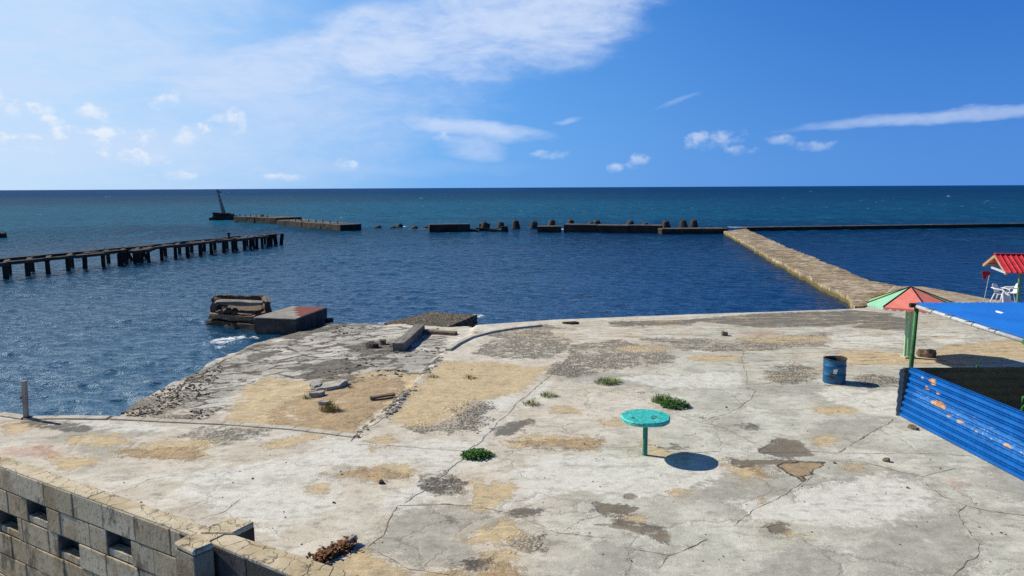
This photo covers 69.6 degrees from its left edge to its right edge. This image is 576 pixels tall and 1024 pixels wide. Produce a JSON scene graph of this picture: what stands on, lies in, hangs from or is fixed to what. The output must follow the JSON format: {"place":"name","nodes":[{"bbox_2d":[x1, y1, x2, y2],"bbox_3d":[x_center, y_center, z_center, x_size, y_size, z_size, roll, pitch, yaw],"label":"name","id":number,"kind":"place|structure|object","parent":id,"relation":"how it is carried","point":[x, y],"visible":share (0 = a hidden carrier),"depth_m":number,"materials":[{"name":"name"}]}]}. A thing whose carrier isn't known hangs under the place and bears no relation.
{"place":"outdoors","nodes":[
{"label":"outdoors","id":0,"kind":"place"},
{"bbox_2d":[0,286,1023,575],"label":"ground","id":1,"kind":"structure","parent":0,"point":[544,490],"depth_m":14.54,"materials":[{"name":"concrete"}]},
{"bbox_2d":[20,380,32,419],"bbox_3d":[-11.142,2.606,16.841,0.200,1.005,0.160,0,8,0],"label":"post","id":2,"kind":"object","parent":1,"relation":"on","point":[24,394],"visible":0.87,"depth_m":16.81,"materials":[{"name":"grey metal"}]},
{"bbox_2d":[121,362,222,418],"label":"pebbles","id":3,"kind":"object","parent":1,"relation":"on","point":[198,394],"visible":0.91,"depth_m":19.48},
{"bbox_2d":[0,455,359,575],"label":"block wall","id":4,"kind":"structure","parent":1,"relation":"on","point":[52,524],"depth_m":5.50,"materials":[{"name":"concrete"}]},
{"bbox_2d":[309,379,322,389],"bbox_3d":[-5.327,2.659,20.027,0.362,0.208,0.755,-2,8,-11],"label":"slab chunk","id":5,"kind":"object","parent":1,"relation":"on","point":[314,383],"visible":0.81,"depth_m":19.82,"materials":[{"name":"grey concrete"}]},
{"bbox_2d":[308,390,324,397],"bbox_3d":[-5.062,2.772,19.096,0.429,0.199,0.297,-4,8,-23],"label":"slab chunk","id":6,"kind":"object","parent":1,"relation":"on","point":[314,394],"visible":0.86,"depth_m":19.02,"materials":[{"name":"grey concrete"}]},
{"bbox_2d":[318,400,330,404],"bbox_3d":[-4.660,2.872,18.264,0.357,0.153,0.177,-2,8,-11],"label":"slab chunk","id":7,"kind":"object","parent":1,"relation":"on","point":[323,402],"visible":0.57,"depth_m":18.21,"materials":[{"name":"grey concrete"}]},
{"bbox_2d":[318,399,340,412],"bbox_3d":[-4.391,2.781,17.665,0.613,0.353,0.574,0,8,0],"label":"grass tuft","id":8,"kind":"object","parent":1,"relation":"on","point":[329,407],"visible":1,"depth_m":17.64,"materials":[{"name":"green plant"}]},
{"bbox_2d":[314,380,345,390],"bbox_3d":[-4.899,2.642,19.850,0.847,0.229,0.706,-3,8,-17],"label":"slab chunk","id":9,"kind":"object","parent":1,"relation":"on","point":[330,385],"visible":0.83,"depth_m":19.69,"materials":[{"name":"grey concrete"}]},
{"bbox_2d":[336,379,347,384],"bbox_3d":[-4.644,2.605,20.095,0.329,0.197,0.276,-2,8,-11],"label":"slab chunk","id":10,"kind":"object","parent":9,"relation":"on","point":[345,380],"visible":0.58,"depth_m":20.06,"materials":[{"name":"grey concrete"}]},
{"bbox_2d":[306,534,357,562],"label":"dry leaves","id":11,"kind":"object","parent":1,"relation":"on","point":[323,553],"visible":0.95,"depth_m":10.51,"materials":[{"name":"brown plant"}]},
{"bbox_2d":[347,535,356,547],"bbox_3d":[-2.348,3.724,10.813,0.060,0.140,0.171,3,9,24],"label":"kerb stub","id":12,"kind":"object","parent":1,"relation":"on","point":[351,538],"visible":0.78,"depth_m":10.78,"materials":[{"name":"grey concrete"}]},
{"bbox_2d":[270,326,439,378],"bbox_3d":[-5.479,2.071,25.189,5.155,0.387,9.922,-4,8,-24],"label":"rubble","id":13,"kind":"object","parent":1,"relation":"on","point":[372,359],"visible":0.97,"depth_m":23.27,"materials":[{"name":"grey stone"}]},
{"bbox_2d":[366,341,378,348],"bbox_3d":[-4.713,1.962,24.927,0.347,0.245,0.545,-6,10,-37],"label":"slab chunk","id":14,"kind":"object","parent":1,"relation":"on","point":[371,345],"visible":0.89,"depth_m":24.79,"materials":[{"name":"concrete"}]},
{"bbox_2d":[369,392,395,399],"bbox_3d":[-3.291,2.746,18.689,0.650,0.100,0.155,-3,8,-19],"label":"plank","id":15,"kind":"object","parent":1,"relation":"on","point":[382,396],"visible":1,"depth_m":18.64,"materials":[{"name":"wood"}]},
{"bbox_2d":[379,339,385,344],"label":"slab chunk","id":16,"kind":"object","parent":1,"relation":"on","point":[382,341],"visible":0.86,"depth_m":25.28,"materials":[{"name":"grey concrete"}]},
{"bbox_2d":[354,350,443,438],"bbox_3d":[-2.625,2.604,19.717,0.531,0.184,8.742,1,8,7],"label":"rubble","id":17,"kind":"object","parent":1,"relation":"on","point":[401,398],"visible":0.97,"depth_m":17.94,"materials":[{"name":"grey stone"}]},
{"bbox_2d":[393,324,457,350],"bbox_3d":[-2.949,1.805,25.642,1.655,0.483,3.368,1,8,6],"label":"kerb corner","id":18,"kind":"object","parent":1,"relation":"on","point":[408,338],"visible":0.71,"depth_m":25.93,"materials":[{"name":"grey concrete"}]},
{"bbox_2d":[384,311,477,326],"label":"aggregate slab","id":19,"kind":"structure","parent":1,"relation":"on","point":[439,319],"depth_m":30.30,"materials":[{"name":"grey concrete"}]},
{"bbox_2d":[464,373,477,379],"bbox_3d":[-1.141,2.416,20.271,0.499,0.168,0.487,0,8,0],"label":"grass tuft","id":20,"kind":"object","parent":1,"relation":"on","point":[468,376],"visible":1,"depth_m":20.34,"materials":[{"name":"plant"}]},
{"bbox_2d":[449,401,496,435],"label":"pebbles","id":21,"kind":"object","parent":1,"relation":"on","point":[483,407],"visible":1,"depth_m":16.93,"materials":[{"name":"grey gravel"}]},
{"bbox_2d":[460,447,494,460],"bbox_3d":[-0.676,3.216,14.372,0.710,0.163,0.602,0,8,0],"label":"grass tuft","id":22,"kind":"object","parent":1,"relation":"on","point":[474,453],"visible":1,"depth_m":14.31,"materials":[{"name":"green plant"}]},
{"bbox_2d":[445,324,542,350],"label":"curved kerb","id":23,"kind":"structure","parent":1,"relation":"on","point":[455,344],"depth_m":26.22,"materials":[{"name":"concrete"}]},
{"bbox_2d":[522,398,542,405],"bbox_3d":[0.463,2.733,17.776,0.568,0.189,0.513,0,8,0],"label":"grass tuft","id":24,"kind":"object","parent":1,"relation":"on","point":[528,402],"visible":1,"depth_m":17.82,"materials":[{"name":"plant"}]},
{"bbox_2d":[539,390,557,396],"bbox_3d":[0.936,2.636,18.503,0.533,0.183,0.484,0,8,0],"label":"grass tuft","id":25,"kind":"object","parent":1,"relation":"on","point":[551,394],"visible":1,"depth_m":18.53,"materials":[{"name":"green plant"}]},
{"bbox_2d":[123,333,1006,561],"bbox_3d":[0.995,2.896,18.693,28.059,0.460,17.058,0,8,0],"label":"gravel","id":26,"kind":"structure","parent":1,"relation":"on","point":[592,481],"depth_m":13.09,"materials":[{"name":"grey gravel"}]},
{"bbox_2d":[562,321,578,324],"bbox_3d":[2.246,1.365,28.243,0.658,0.153,0.255,0,8,0],"label":"slab chunk","id":27,"kind":"object","parent":1,"relation":"on","point":[572,322],"visible":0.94,"depth_m":28.19,"materials":[{"name":"concrete"}]},
{"bbox_2d":[591,376,621,384],"bbox_3d":[2.555,2.456,19.704,0.910,0.194,0.748,0,8,0],"label":"grass tuft","id":28,"kind":"object","parent":1,"relation":"on","point":[603,381],"visible":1,"depth_m":19.67,"materials":[{"name":"green plant"}]},
{"bbox_2d":[621,409,669,455],"bbox_3d":[2.603,2.887,14.375,0.955,0.814,0.950,0,8,0],"label":"table","id":29,"kind":"object","parent":1,"relation":"on","point":[645,419],"visible":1,"depth_m":14.28,"materials":[{"name":"teal paint"}]},
{"bbox_2d":[649,390,673,403],"bbox_3d":[3.635,2.627,17.929,0.668,0.327,0.519,0,8,0],"label":"grass tuft","id":30,"kind":"object","parent":1,"relation":"on","point":[662,397],"visible":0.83,"depth_m":17.93,"materials":[{"name":"green plant"}]},
{"bbox_2d":[660,397,690,408],"bbox_3d":[3.889,2.717,17.564,0.762,0.245,0.653,0,8,0],"label":"grass tuft","id":31,"kind":"object","parent":1,"relation":"on","point":[673,403],"visible":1,"depth_m":17.51,"materials":[{"name":"green plant"}]},
{"bbox_2d":[721,331,727,335],"bbox_3d":[7.490,1.607,25.945,0.250,0.189,0.233,-1,8,-2],"label":"rock","id":32,"kind":"object","parent":1,"relation":"on","point":[724,333],"visible":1,"depth_m":25.85,"materials":[{"name":"brown stone"}]},
{"bbox_2d":[822,356,846,384],"bbox_3d":[8.618,2.184,19.658,0.598,0.676,0.604,0,8,0],"label":"oil drum","id":33,"kind":"object","parent":1,"relation":"on","point":[834,371],"visible":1,"depth_m":19.45,"materials":[{"name":"blue paint"}]},
{"bbox_2d":[882,457,889,461],"bbox_3d":[7.126,3.267,14.011,0.115,0.082,0.124,-6,10,-37],"label":"rock","id":34,"kind":"object","parent":1,"relation":"on","point":[886,459],"visible":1,"depth_m":13.98,"materials":[{"name":"brown stone"}]},
{"bbox_2d":[867,286,951,358],"bbox_3d":[12.089,1.036,22.274,2.418,2.206,2.407,4,9,31],"label":"umbrella","id":35,"kind":"object","parent":1,"relation":"on","point":[900,300],"visible":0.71,"depth_m":21.94,"materials":[{"name":"fabric"}]},
{"bbox_2d":[907,424,916,429],"bbox_3d":[8.676,3.036,15.924,0.204,0.113,0.250,7,11,43],"label":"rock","id":36,"kind":"object","parent":1,"relation":"on","point":[911,426],"visible":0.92,"depth_m":15.89,"materials":[{"name":"brown stone"}]},
{"bbox_2d":[916,349,936,357],"bbox_3d":[12.706,2.003,22.579,0.559,0.273,0.430,4,9,29],"label":"rock","id":37,"kind":"object","parent":1,"relation":"on","point":[928,353],"visible":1,"depth_m":22.42,"materials":[{"name":"brown stone"}]},
{"bbox_2d":[895,365,1023,414],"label":"dark fence","id":38,"kind":"object","parent":1,"relation":"on","point":[1004,385],"visible":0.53,"depth_m":16.73,"materials":[{"name":"black metal"}]},
{"bbox_2d":[899,366,1023,480],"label":"blue fence","id":39,"kind":"object","parent":1,"relation":"on","point":[989,430],"visible":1,"depth_m":14.61,"materials":[{"name":"metal"}]},
{"bbox_2d":[909,302,1023,367],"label":"blue shelter","id":40,"kind":"object","parent":1,"relation":"on","point":[1005,319],"visible":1,"depth_m":15.88,"materials":[{"name":"paint"}]},
{"bbox_2d":[982,271,990,301],"bbox_3d":[20.096,-0.058,31.278,0.379,1.329,0.090,0,8,0],"label":"flag","id":41,"kind":"object","parent":1,"relation":"on","point":[985,274],"visible":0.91,"depth_m":31.20,"materials":[{"name":"red fabric"}]},
{"bbox_2d":[990,283,1009,301],"bbox_3d":[21.688,0.248,32.672,0.626,0.871,0.652,-6,9,-35],"label":"plastic chair","id":42,"kind":"object","parent":1,"relation":"on","point":[995,287],"visible":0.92,"depth_m":32.76,"materials":[{"name":"white plastic"}]},
{"bbox_2d":[1001,293,1011,302],"bbox_3d":[21.728,0.463,32.355,0.415,0.463,0.226,0,8,0],"label":"towel","id":43,"kind":"object","parent":42,"relation":"on","point":[1007,297],"visible":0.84,"depth_m":32.33,"materials":[{"name":"white fabric"}]},
{"bbox_2d":[983,253,1023,301],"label":"red hut","id":44,"kind":"object","parent":1,"relation":"on","point":[1007,263],"visible":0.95,"depth_m":26.83,"materials":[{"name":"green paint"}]},
{"bbox_2d":[1000,283,1021,300],"bbox_3d":[22.350,0.205,32.964,0.652,0.871,0.626,2,8,15],"label":"plastic chair","id":45,"kind":"object","parent":1,"relation":"on","point":[1014,292],"visible":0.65,"depth_m":33.06,"materials":[{"name":"white plastic"}]},
{"bbox_2d":[0,185,1023,416],"bbox_3d":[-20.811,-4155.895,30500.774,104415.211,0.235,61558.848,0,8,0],"label":"water","id":46,"kind":"structure","parent":0,"point":[69,345],"depth_m":58.30,"materials":[{"name":"blue liquid"}]},
{"bbox_2d":[0,232,6,237],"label":"rock","id":47,"kind":"object","parent":46,"relation":"in","point":[3,234],"visible":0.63,"depth_m":91.06,"materials":[{"name":"stone"}]},
{"bbox_2d":[0,233,278,278],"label":"pier","id":48,"kind":"structure","parent":46,"relation":"in","point":[138,252],"depth_m":58.45,"materials":[{"name":"brown wood"}]},
{"bbox_2d":[209,189,236,219],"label":"beacon","id":49,"kind":"object","parent":46,"relation":"in","point":[222,215],"visible":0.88,"depth_m":138.61,"materials":[{"name":"concrete"}]},
{"bbox_2d":[206,294,271,329],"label":"ruined block","id":50,"kind":"structure","parent":46,"relation":"in","point":[238,311],"depth_m":31.58,"materials":[{"name":"concrete"}]},
{"bbox_2d":[234,214,301,223],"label":"breakwater","id":51,"kind":"object","parent":46,"relation":"in","point":[267,219],"visible":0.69,"depth_m":125.79,"materials":[{"name":"concrete"}]},
{"bbox_2d":[266,233,272,244],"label":"broken pile","id":52,"kind":"object","parent":46,"relation":"in","point":[270,240],"visible":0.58,"depth_m":77.08,"materials":[{"name":"brown wood"}]},
{"bbox_2d":[272,233,277,243],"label":"broken pile","id":53,"kind":"object","parent":46,"relation":"in","point":[275,241],"visible":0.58,"depth_m":77.09,"materials":[{"name":"brown wood"}]},
{"bbox_2d":[279,233,283,243],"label":"broken pile","id":54,"kind":"object","parent":46,"relation":"in","point":[281,238],"visible":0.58,"depth_m":77.07,"materials":[{"name":"brown wood"}]},
{"bbox_2d":[253,306,326,334],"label":"concrete block","id":55,"kind":"structure","parent":46,"relation":"in","point":[290,320],"depth_m":29.74,"materials":[{"name":"red paint"}]},
{"bbox_2d":[277,217,360,230],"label":"breakwater","id":56,"kind":"object","parent":46,"relation":"in","point":[322,224],"visible":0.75,"depth_m":106.86,"materials":[{"name":"concrete"}]},
{"bbox_2d":[325,318,333,322],"bbox_3d":[-7.819,1.389,31.493,0.332,0.200,0.436,2,8,18],"label":"slab chunk","id":57,"kind":"object","parent":46,"relation":"in","point":[328,320],"visible":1,"depth_m":31.34,"materials":[{"name":"concrete"}]},
{"bbox_2d":[428,223,469,231],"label":"breakwater","id":58,"kind":"object","parent":46,"relation":"in","point":[459,227],"visible":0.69,"depth_m":97.69,"materials":[{"name":"concrete"}]},
{"bbox_2d":[470,224,507,231],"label":"rubble ledge","id":59,"kind":"object","parent":46,"relation":"in","point":[504,228],"visible":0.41,"depth_m":98.66,"materials":[{"name":"concrete"}]},
{"bbox_2d":[480,221,487,227],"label":"tetrapod","id":60,"kind":"object","parent":59,"relation":"on","point":[484,224],"visible":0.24,"depth_m":102.00,"materials":[{"name":"concrete"}]},
{"bbox_2d":[497,222,503,227],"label":"tetrapod","id":61,"kind":"object","parent":59,"relation":"on","point":[499,224],"visible":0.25,"depth_m":106.80,"materials":[{"name":"concrete"}]},
{"bbox_2d":[512,219,519,228],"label":"tetrapod","id":62,"kind":"object","parent":46,"relation":"in","point":[515,224],"visible":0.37,"depth_m":104.75,"materials":[{"name":"concrete"}]},
{"bbox_2d":[529,221,537,228],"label":"tetrapod","id":63,"kind":"object","parent":46,"relation":"in","point":[533,224],"visible":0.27,"depth_m":104.50,"materials":[{"name":"concrete"}]},
{"bbox_2d":[537,225,561,232],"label":"breakwater","id":64,"kind":"object","parent":46,"relation":"in","point":[553,229],"visible":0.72,"depth_m":95.81,"materials":[{"name":"concrete"}]},
{"bbox_2d":[547,220,554,225],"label":"tetrapod","id":65,"kind":"object","parent":46,"relation":"in","point":[551,222],"visible":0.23,"depth_m":104.42,"materials":[{"name":"concrete"}]},
{"bbox_2d":[564,223,661,232],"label":"breakwater","id":66,"kind":"object","parent":46,"relation":"in","point":[614,228],"visible":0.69,"depth_m":94.28,"materials":[{"name":"concrete"}]},
{"bbox_2d":[662,219,670,227],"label":"tetrapod","id":67,"kind":"object","parent":46,"relation":"in","point":[665,223],"visible":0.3,"depth_m":104.37,"materials":[{"name":"concrete"}]},
{"bbox_2d":[679,219,687,227],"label":"tetrapod","id":68,"kind":"object","parent":46,"relation":"in","point":[682,223],"visible":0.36,"depth_m":103.50,"materials":[{"name":"concrete"}]},
{"bbox_2d":[657,227,728,233],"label":"breakwater","id":69,"kind":"object","parent":46,"relation":"in","point":[713,230],"visible":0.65,"depth_m":91.23,"materials":[{"name":"concrete"}]},
{"bbox_2d":[689,220,697,226],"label":"tetrapod","id":70,"kind":"object","parent":46,"relation":"in","point":[693,223],"visible":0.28,"depth_m":105.71,"materials":[{"name":"concrete"}]},
{"bbox_2d":[724,229,895,308],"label":"causeway","id":71,"kind":"structure","parent":46,"relation":"in","point":[853,291],"depth_m":46.98,"materials":[{"name":"stone"}]},
{"bbox_2d":[743,223,1023,230],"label":"breakwater","id":72,"kind":"object","parent":46,"relation":"in","point":[837,227],"visible":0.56,"depth_m":99.45,"materials":[{"name":"concrete"}]},
{"bbox_2d":[0,0,1023,189],"label":"sky","id":73,"kind":"structure","parent":0,"point":[95,94],"materials":[{"name":"blue"}]},
{"bbox_2d":[1020,396,1023,410],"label":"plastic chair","id":74,"kind":"object","parent":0,"point":[1022,402],"visible":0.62,"depth_m":16.09,"materials":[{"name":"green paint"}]}
]}

